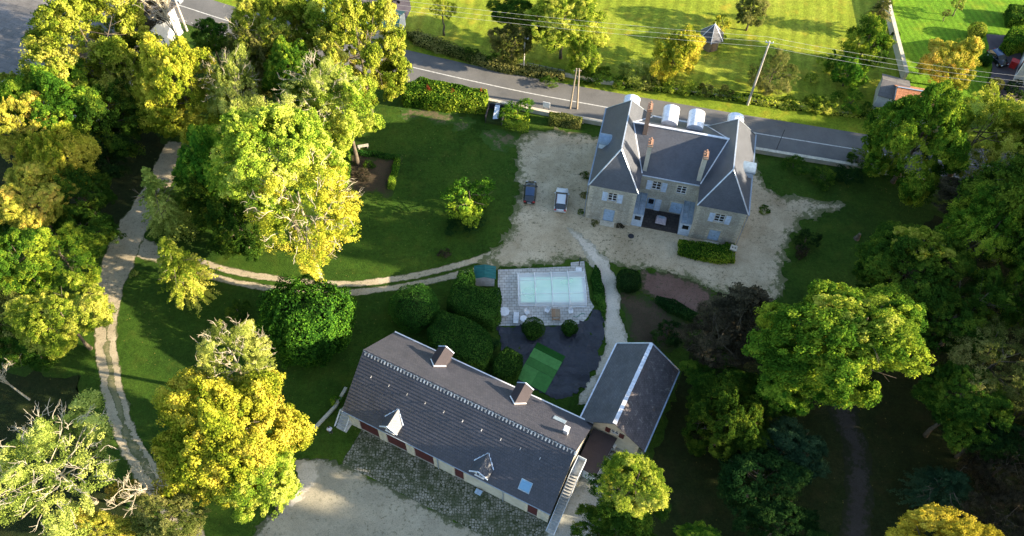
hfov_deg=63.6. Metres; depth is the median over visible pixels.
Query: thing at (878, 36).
tree
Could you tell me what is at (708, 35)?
gazebo
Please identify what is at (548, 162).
courtyard
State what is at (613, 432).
window
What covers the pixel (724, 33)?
power line
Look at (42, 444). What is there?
tree
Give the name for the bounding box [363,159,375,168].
bush
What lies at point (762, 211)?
bush
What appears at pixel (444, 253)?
bush
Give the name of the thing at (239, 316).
bush
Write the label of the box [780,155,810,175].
bush
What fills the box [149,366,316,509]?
tree
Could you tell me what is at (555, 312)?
wooden table
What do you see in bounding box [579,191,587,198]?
bush
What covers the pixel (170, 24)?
dead tree
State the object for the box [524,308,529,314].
garden chair
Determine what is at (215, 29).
tree
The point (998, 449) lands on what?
tree
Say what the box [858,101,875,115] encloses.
bush
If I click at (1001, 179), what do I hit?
tree
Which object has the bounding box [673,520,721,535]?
tree
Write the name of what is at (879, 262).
tree
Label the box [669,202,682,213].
door
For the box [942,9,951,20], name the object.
tree
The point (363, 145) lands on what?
stone bench
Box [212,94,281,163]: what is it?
tree
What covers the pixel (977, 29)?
clipped bush
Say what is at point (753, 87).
utility pole
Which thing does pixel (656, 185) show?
window
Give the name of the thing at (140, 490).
dead tree
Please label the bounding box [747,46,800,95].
tree
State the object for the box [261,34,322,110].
tree
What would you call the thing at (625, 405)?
slate outbuilding
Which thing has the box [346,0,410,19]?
tarmac yard
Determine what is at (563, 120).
hedge
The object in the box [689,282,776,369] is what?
tree
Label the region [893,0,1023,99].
mown lawn
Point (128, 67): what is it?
tree
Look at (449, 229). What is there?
bush
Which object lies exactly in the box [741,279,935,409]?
tree
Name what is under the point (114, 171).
tree
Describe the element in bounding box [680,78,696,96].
bush
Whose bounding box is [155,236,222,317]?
tree
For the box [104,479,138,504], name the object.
tree
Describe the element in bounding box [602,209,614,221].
door
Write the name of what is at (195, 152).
tree
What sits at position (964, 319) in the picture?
tree
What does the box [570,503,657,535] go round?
tree
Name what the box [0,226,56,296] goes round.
tree
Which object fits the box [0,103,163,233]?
wood floor
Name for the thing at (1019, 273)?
tree
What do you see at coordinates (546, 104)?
sign board
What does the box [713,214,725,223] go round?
window
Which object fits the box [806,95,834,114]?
bush
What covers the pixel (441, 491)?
cobble terrace
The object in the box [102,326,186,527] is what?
grass strip
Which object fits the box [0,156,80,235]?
tree
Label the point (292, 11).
tree
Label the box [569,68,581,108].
twin pole
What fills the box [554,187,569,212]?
parked car
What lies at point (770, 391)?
tree
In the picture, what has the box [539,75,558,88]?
bush
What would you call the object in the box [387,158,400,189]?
hedge
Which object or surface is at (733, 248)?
stone pillar
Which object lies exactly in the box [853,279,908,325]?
tree
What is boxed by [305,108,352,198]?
tree
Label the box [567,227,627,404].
white path
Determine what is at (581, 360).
weed membrane
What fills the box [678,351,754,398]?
tree
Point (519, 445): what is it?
barn
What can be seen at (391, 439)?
door
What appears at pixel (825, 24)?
meadow
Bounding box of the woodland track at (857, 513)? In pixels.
[826,391,874,535]
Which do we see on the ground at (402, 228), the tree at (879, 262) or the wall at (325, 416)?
the wall at (325, 416)
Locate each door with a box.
[359,420,379,436]
[387,434,406,450]
[414,448,433,463]
[455,468,463,478]
[528,505,537,515]
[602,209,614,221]
[646,197,655,208]
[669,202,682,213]
[707,230,720,239]
[711,43,716,51]
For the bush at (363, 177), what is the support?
on the soil bed at (380, 172)
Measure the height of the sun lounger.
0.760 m
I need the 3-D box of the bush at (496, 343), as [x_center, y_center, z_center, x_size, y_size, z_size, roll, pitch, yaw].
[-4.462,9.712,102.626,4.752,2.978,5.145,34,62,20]
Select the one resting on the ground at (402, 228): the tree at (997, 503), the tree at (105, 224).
the tree at (105, 224)
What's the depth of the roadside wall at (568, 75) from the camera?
130.64 m
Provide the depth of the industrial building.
127.16 m
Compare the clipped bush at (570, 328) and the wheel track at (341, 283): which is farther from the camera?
the wheel track at (341, 283)
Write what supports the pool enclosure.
on the pool terrace at (507, 282)
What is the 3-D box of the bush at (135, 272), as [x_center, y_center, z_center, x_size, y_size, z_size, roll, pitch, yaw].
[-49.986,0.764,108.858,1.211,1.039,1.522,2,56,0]
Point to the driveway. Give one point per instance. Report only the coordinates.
(994, 41)
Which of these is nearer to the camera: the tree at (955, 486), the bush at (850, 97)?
the tree at (955, 486)
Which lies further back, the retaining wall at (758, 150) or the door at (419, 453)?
the retaining wall at (758, 150)
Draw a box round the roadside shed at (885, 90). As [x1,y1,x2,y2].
[872,73,910,108]
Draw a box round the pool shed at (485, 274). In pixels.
[474,264,495,285]
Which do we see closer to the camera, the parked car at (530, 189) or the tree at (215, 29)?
the parked car at (530, 189)
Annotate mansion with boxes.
[584,94,756,244]
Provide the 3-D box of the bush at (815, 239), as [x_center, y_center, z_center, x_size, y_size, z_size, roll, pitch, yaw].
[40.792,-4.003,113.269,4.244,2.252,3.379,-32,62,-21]
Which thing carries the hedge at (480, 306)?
on the ground at (402, 228)
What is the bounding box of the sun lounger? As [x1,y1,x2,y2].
[513,312,518,322]
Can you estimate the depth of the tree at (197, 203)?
106.43 m
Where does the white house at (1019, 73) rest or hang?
on the ground at (402, 228)
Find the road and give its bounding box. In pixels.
[174,0,1013,179]
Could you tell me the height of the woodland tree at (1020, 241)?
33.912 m
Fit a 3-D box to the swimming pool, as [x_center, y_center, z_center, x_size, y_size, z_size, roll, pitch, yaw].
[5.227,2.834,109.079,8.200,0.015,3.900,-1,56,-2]
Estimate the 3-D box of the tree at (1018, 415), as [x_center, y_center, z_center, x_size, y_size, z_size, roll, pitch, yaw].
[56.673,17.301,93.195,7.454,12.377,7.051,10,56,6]
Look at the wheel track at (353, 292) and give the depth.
108.90 m
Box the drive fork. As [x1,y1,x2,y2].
[136,238,164,263]
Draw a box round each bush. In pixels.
[128,270,138,278]
[223,299,251,321]
[255,273,356,369]
[330,394,342,405]
[354,167,370,181]
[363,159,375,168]
[387,283,440,333]
[432,40,445,53]
[437,248,450,256]
[444,214,485,237]
[465,47,478,61]
[482,332,499,354]
[486,53,498,60]
[497,98,534,131]
[521,316,545,340]
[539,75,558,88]
[561,319,578,336]
[579,66,612,85]
[579,171,589,179]
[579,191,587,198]
[613,75,633,90]
[615,268,641,292]
[617,58,651,89]
[639,75,660,92]
[649,319,683,347]
[657,76,675,92]
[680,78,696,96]
[699,82,713,97]
[718,84,734,97]
[759,204,770,215]
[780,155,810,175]
[781,94,799,109]
[793,228,822,250]
[795,244,809,259]
[801,94,821,111]
[803,73,819,83]
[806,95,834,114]
[807,165,836,191]
[815,49,840,72]
[824,97,844,112]
[829,87,865,114]
[832,164,864,184]
[846,147,872,168]
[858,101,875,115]
[967,22,987,38]
[979,53,993,66]
[987,77,1004,90]
[1004,79,1023,100]
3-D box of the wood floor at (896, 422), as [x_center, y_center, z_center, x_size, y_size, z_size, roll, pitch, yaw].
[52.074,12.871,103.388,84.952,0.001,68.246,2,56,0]
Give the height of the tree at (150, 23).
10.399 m
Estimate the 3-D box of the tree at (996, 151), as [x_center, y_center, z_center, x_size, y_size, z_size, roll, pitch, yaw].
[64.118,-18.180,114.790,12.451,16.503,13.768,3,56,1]
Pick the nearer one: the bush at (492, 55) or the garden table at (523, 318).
the garden table at (523, 318)
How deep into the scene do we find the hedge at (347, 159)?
119.61 m
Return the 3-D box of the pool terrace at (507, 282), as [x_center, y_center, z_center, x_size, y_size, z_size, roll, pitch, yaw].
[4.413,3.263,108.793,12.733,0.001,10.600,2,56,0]
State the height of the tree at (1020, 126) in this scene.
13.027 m
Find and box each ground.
[0,0,1023,535]
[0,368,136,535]
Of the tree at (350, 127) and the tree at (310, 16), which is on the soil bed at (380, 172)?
the tree at (350, 127)
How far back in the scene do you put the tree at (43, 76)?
109.19 m
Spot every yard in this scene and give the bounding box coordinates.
[254,458,482,535]
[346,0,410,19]
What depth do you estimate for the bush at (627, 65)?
129.85 m
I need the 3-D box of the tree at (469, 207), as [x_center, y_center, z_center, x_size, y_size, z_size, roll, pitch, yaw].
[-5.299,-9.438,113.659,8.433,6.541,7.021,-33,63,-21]
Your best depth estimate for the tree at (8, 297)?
96.58 m
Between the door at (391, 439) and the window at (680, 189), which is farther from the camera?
the window at (680, 189)
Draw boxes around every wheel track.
[152,261,473,295]
[193,244,502,287]
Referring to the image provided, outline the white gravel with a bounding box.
[288,459,320,508]
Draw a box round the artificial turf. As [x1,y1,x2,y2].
[519,342,564,392]
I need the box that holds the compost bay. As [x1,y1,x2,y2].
[485,103,504,125]
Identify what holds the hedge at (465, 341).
on the ground at (402, 228)
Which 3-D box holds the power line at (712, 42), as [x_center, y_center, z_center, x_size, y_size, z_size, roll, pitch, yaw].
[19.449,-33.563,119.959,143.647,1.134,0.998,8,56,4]
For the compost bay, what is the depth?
125.76 m
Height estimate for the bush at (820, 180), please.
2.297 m
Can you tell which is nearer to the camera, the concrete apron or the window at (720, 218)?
the concrete apron
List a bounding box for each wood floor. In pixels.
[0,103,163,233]
[624,210,1023,535]
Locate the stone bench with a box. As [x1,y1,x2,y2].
[358,144,368,148]
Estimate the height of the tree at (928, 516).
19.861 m
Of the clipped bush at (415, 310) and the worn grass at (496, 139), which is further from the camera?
the worn grass at (496, 139)
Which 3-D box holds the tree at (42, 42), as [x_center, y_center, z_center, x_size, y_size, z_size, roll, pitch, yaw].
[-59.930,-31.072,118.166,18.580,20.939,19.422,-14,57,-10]
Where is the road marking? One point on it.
(559, 98)
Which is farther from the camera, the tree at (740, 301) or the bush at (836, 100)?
the bush at (836, 100)
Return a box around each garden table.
[500,307,508,316]
[520,315,526,321]
[655,215,666,224]
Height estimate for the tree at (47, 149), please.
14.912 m
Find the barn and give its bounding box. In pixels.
[334,331,592,534]
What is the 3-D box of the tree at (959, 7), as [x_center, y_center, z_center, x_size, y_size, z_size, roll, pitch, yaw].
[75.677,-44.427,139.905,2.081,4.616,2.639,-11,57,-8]
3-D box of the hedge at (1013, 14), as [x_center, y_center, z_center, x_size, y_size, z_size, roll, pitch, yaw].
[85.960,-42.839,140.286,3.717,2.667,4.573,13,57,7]
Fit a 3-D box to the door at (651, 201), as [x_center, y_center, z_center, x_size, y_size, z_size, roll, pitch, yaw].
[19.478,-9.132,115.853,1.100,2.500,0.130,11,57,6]
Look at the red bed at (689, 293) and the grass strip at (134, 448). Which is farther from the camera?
the red bed at (689, 293)
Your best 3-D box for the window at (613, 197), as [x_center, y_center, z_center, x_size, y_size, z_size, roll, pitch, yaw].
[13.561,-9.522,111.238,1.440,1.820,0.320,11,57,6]
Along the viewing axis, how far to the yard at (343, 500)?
92.06 m
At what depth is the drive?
107.78 m
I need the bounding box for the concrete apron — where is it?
[546,447,644,535]
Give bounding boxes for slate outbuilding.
[580,342,679,454]
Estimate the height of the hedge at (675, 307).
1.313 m
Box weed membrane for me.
[496,309,603,398]
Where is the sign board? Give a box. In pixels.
[543,101,549,108]
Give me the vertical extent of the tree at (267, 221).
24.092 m
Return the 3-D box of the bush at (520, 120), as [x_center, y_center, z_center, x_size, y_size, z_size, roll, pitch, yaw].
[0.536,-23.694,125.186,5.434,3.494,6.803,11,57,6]
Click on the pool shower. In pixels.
(578, 268)
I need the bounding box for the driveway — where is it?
[986,34,1023,101]
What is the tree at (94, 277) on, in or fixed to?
on the ground at (402, 228)
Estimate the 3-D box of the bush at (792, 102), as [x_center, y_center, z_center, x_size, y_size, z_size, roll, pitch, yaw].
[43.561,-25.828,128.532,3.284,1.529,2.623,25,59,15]
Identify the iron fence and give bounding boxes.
[527,61,564,74]
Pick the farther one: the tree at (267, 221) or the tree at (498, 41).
the tree at (498, 41)
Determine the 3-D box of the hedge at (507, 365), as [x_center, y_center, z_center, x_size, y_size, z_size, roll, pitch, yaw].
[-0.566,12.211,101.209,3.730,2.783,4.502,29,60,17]
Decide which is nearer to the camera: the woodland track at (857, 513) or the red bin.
the woodland track at (857, 513)
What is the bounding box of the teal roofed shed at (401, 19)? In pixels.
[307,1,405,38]
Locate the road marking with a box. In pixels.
[179,5,867,151]
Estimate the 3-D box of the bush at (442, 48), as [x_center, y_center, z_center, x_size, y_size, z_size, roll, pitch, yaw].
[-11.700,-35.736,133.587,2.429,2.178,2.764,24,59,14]
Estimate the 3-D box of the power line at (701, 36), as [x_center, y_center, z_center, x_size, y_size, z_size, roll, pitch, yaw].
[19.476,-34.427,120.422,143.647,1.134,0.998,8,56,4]
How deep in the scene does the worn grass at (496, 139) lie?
123.99 m
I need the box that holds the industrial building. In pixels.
[0,0,182,120]
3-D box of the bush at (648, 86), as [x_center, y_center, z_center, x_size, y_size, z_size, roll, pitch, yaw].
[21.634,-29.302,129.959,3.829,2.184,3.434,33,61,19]
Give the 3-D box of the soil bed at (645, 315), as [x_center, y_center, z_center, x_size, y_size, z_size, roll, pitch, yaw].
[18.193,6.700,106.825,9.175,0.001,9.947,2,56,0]
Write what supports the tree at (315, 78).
on the ground at (402, 228)
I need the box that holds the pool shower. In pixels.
[576,257,581,270]
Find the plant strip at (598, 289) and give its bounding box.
[590,264,606,320]
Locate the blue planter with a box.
[474,488,482,495]
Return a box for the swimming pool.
[520,277,583,301]
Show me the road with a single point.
(829, 136)
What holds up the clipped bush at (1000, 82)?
on the ground at (402, 228)
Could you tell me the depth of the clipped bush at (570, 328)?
104.37 m
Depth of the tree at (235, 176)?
92.23 m
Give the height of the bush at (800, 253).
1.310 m
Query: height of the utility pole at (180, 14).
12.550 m
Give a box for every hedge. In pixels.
[339,150,350,189]
[350,148,401,159]
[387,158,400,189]
[401,76,488,113]
[406,29,564,81]
[426,310,493,372]
[446,267,501,331]
[491,346,522,384]
[548,111,582,129]
[612,76,876,118]
[655,295,698,322]
[677,239,735,264]
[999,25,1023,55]
[1003,4,1023,27]
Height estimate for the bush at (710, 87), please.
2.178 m
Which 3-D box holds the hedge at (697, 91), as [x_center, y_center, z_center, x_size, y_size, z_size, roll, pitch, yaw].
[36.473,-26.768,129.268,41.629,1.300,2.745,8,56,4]
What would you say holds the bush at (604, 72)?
on the verge
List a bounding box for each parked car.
[523,181,537,203]
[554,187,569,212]
[986,48,1008,67]
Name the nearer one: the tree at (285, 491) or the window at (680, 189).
the tree at (285, 491)
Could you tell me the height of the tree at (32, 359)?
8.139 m
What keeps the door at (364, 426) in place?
in the barn
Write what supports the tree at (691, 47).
on the meadow
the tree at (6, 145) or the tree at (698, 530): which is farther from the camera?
the tree at (6, 145)
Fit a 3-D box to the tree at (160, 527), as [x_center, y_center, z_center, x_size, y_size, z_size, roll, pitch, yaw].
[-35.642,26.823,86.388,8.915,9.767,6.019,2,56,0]
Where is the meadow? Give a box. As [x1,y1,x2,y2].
[405,0,899,109]
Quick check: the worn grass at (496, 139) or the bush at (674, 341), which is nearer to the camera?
the bush at (674, 341)
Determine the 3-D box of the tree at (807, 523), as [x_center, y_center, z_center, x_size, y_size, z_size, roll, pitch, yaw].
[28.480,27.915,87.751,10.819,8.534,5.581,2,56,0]
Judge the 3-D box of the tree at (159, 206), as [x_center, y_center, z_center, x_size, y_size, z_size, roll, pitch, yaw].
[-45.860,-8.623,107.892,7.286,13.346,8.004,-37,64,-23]
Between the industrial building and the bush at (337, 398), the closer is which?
the bush at (337, 398)
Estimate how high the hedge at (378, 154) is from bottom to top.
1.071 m
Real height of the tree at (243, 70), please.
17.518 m
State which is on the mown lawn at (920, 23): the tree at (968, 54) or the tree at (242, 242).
the tree at (968, 54)
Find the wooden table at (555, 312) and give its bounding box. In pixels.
[551,309,559,320]
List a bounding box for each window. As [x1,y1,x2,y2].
[606,193,617,202]
[609,429,618,437]
[650,181,661,191]
[675,186,686,195]
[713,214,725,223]
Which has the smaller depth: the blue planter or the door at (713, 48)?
the blue planter
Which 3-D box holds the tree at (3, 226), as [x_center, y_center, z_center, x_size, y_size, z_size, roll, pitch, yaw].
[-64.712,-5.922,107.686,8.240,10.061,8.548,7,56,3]
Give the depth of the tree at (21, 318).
94.11 m
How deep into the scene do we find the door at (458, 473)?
93.60 m
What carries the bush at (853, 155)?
on the ground at (402, 228)
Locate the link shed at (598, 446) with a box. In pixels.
[580,429,616,480]
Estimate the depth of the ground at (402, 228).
111.14 m
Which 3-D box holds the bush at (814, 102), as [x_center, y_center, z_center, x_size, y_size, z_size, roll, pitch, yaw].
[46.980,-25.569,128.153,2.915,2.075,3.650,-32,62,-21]
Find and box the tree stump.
[854,233,860,240]
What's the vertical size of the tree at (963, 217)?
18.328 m
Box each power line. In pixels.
[362,0,1021,81]
[400,0,1023,76]
[402,10,1020,86]
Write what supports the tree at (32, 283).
on the ground at (402, 228)
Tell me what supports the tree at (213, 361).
on the ground at (402, 228)
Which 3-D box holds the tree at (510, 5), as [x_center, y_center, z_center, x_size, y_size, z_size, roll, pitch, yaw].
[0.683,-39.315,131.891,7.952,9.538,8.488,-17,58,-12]
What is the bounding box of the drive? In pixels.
[94,140,205,535]
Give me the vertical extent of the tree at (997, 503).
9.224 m
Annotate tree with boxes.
[0,55,116,161]
[0,63,51,124]
[0,89,51,164]
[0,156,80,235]
[0,192,38,234]
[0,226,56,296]
[0,267,54,322]
[0,271,117,359]
[0,286,57,354]
[0,326,66,371]
[0,359,30,399]
[0,388,122,535]
[11,120,101,200]
[17,0,164,114]
[22,220,107,294]
[47,162,117,229]
[49,203,127,255]
[65,508,135,535]
[71,77,147,157]
[77,116,135,178]
[82,35,157,102]
[99,452,167,517]
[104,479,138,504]
[126,0,173,30]
[128,491,210,535]
[129,30,232,147]
[132,166,199,248]
[137,0,188,46]
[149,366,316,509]
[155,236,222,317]
[170,123,252,199]
[174,166,248,234]
[189,17,231,67]
[191,317,276,401]
[197,43,261,139]
[202,192,276,261]
[206,102,348,253]
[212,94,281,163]
[214,445,303,524]
[220,4,280,104]
[221,24,276,105]
[228,0,324,66]
[240,144,363,292]
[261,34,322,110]
[274,49,361,138]
[296,0,358,51]
[304,60,385,165]
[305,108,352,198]
[309,0,412,115]
[429,0,457,35]
[440,176,496,227]
[486,0,538,43]
[487,23,532,65]
[517,0,608,58]
[566,31,602,76]
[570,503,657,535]
[585,451,671,535]
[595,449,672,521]
[649,24,705,83]
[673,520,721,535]
[674,300,755,373]
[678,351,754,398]
[681,371,774,461]
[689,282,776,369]
[712,14,730,32]
[716,444,813,525]
[731,498,833,535]
[734,0,769,30]
[738,372,802,431]
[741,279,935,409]
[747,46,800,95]
[755,339,830,415]
[759,415,831,484]
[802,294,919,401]
[830,48,871,89]
[837,11,896,68]
[851,220,976,317]
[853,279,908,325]
[859,0,892,30]
[861,79,975,207]
[885,502,1004,535]
[886,465,976,520]
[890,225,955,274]
[911,358,1014,453]
[912,279,1001,359]
[915,35,984,91]
[916,78,1023,177]
[931,176,986,228]
[931,406,1023,466]
[933,180,1023,282]
[938,264,1021,365]
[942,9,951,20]
[946,314,1023,412]
[950,0,965,15]
[954,153,1023,261]
[954,431,1023,499]
[961,491,1023,535]
[980,167,1023,294]
[982,167,1006,183]
[987,100,1023,164]
[987,262,1023,329]
[1003,387,1023,448]
[1013,136,1023,155]
[1015,234,1023,259]
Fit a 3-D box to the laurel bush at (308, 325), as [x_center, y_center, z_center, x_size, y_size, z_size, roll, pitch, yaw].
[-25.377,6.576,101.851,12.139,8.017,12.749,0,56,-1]
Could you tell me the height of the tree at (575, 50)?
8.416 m
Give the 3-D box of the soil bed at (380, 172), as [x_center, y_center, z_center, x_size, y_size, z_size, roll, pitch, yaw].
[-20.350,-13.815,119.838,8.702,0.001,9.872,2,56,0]
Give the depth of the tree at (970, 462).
90.11 m
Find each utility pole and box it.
[174,0,187,31]
[746,40,773,105]
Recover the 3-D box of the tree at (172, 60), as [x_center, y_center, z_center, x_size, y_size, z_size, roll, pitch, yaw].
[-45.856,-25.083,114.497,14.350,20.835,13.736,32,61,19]
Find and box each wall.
[313,387,346,428]
[485,98,923,179]
[520,63,858,114]
[884,0,908,78]
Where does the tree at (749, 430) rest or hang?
on the wood floor at (896, 422)
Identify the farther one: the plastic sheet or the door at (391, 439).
the plastic sheet
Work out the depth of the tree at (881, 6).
134.03 m
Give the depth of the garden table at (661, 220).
114.81 m
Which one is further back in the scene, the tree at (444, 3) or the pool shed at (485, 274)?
the tree at (444, 3)
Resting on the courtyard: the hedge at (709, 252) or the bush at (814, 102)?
the hedge at (709, 252)
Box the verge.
[215,0,1023,151]
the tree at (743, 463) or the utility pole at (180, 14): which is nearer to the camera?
the tree at (743, 463)
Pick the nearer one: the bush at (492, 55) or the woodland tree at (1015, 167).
the woodland tree at (1015, 167)
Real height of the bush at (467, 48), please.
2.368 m
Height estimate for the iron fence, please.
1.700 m
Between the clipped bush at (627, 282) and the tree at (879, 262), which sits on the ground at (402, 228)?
the clipped bush at (627, 282)
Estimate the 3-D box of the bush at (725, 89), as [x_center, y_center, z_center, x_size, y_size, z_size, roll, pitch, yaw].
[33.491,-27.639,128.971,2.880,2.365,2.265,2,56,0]
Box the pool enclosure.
[517,271,586,306]
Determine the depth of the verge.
128.80 m
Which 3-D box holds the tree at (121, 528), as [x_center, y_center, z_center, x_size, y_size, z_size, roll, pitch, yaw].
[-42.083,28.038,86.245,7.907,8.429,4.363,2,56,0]
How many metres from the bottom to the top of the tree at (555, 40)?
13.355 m
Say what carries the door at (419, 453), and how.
in the barn
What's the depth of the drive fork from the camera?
111.41 m
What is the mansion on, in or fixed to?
on the courtyard
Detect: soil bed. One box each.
[345,150,401,197]
[620,289,688,352]
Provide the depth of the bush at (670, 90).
129.09 m
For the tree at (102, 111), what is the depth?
112.76 m
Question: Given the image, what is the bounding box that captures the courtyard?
[477,127,846,300]
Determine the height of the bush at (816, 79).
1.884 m
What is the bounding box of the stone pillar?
[730,244,737,255]
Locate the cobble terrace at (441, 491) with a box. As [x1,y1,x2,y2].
[342,430,547,535]
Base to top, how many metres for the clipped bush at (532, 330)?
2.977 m
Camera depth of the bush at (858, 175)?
119.29 m
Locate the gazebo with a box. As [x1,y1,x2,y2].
[701,22,723,51]
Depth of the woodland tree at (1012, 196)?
97.58 m
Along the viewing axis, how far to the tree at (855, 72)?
128.06 m
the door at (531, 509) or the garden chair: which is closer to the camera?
the door at (531, 509)
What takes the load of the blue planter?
on the cobble terrace at (441, 491)
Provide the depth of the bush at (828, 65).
132.16 m
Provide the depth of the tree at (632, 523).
82.96 m
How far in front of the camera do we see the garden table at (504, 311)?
106.22 m
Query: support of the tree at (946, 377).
on the wood floor at (896, 422)
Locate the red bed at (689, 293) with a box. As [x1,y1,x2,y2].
[640,269,714,312]
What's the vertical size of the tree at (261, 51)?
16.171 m
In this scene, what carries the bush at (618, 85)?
on the verge
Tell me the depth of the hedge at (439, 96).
125.91 m
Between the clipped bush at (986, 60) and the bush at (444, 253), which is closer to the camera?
the bush at (444, 253)
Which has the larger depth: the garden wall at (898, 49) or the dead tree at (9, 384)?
the garden wall at (898, 49)
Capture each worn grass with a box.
[397,105,475,131]
[479,128,519,152]
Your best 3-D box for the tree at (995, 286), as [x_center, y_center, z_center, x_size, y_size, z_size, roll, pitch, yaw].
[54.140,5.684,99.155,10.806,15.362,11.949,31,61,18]
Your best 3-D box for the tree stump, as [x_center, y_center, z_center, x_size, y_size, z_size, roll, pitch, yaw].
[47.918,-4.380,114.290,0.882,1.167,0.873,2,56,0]
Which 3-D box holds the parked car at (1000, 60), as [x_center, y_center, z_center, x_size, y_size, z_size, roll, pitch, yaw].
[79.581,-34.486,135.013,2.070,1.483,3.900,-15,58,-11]
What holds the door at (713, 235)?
in the mansion
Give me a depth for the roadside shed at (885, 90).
126.66 m
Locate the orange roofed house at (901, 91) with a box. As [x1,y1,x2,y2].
[890,85,952,131]
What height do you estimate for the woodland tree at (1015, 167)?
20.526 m
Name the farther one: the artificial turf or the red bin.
the red bin
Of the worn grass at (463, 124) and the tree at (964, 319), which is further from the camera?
the worn grass at (463, 124)
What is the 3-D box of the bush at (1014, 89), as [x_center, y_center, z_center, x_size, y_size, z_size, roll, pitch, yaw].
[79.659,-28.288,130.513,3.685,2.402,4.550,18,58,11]
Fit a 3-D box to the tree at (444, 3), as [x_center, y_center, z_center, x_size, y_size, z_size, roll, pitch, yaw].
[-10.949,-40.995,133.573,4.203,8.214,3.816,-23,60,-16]
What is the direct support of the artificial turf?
on the weed membrane
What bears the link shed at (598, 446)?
on the ground at (402, 228)
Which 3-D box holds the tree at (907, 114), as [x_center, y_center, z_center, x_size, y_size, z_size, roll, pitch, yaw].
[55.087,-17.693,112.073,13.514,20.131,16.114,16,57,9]
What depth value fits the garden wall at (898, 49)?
135.21 m
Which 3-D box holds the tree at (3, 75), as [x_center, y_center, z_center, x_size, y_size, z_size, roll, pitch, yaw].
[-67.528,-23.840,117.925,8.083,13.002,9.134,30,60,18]
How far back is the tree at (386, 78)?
114.56 m
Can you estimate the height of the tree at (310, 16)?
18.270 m
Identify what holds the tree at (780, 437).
on the wood floor at (896, 422)
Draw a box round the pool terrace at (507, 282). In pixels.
[498,261,593,325]
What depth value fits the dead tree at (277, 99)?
116.05 m
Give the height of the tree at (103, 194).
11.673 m
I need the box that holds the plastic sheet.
[493,103,499,118]
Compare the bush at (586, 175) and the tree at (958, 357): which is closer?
the tree at (958, 357)
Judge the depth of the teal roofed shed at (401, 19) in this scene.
135.03 m
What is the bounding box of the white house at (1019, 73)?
[1013,52,1023,84]
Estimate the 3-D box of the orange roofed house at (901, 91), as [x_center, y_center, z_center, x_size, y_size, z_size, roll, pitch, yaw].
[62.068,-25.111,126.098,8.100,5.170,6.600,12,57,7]
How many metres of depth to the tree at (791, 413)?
93.01 m
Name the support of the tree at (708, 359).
on the wood floor at (896, 422)
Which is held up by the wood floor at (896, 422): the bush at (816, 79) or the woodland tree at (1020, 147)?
the woodland tree at (1020, 147)
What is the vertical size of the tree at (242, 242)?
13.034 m
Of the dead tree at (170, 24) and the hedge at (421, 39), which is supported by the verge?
the hedge at (421, 39)
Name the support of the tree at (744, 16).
on the meadow
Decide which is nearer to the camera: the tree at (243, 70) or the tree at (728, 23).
the tree at (243, 70)
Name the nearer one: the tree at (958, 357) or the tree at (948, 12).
the tree at (958, 357)
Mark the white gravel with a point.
(308, 476)
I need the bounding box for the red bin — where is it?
[1009,58,1019,68]
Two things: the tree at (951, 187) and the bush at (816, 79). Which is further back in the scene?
the bush at (816, 79)

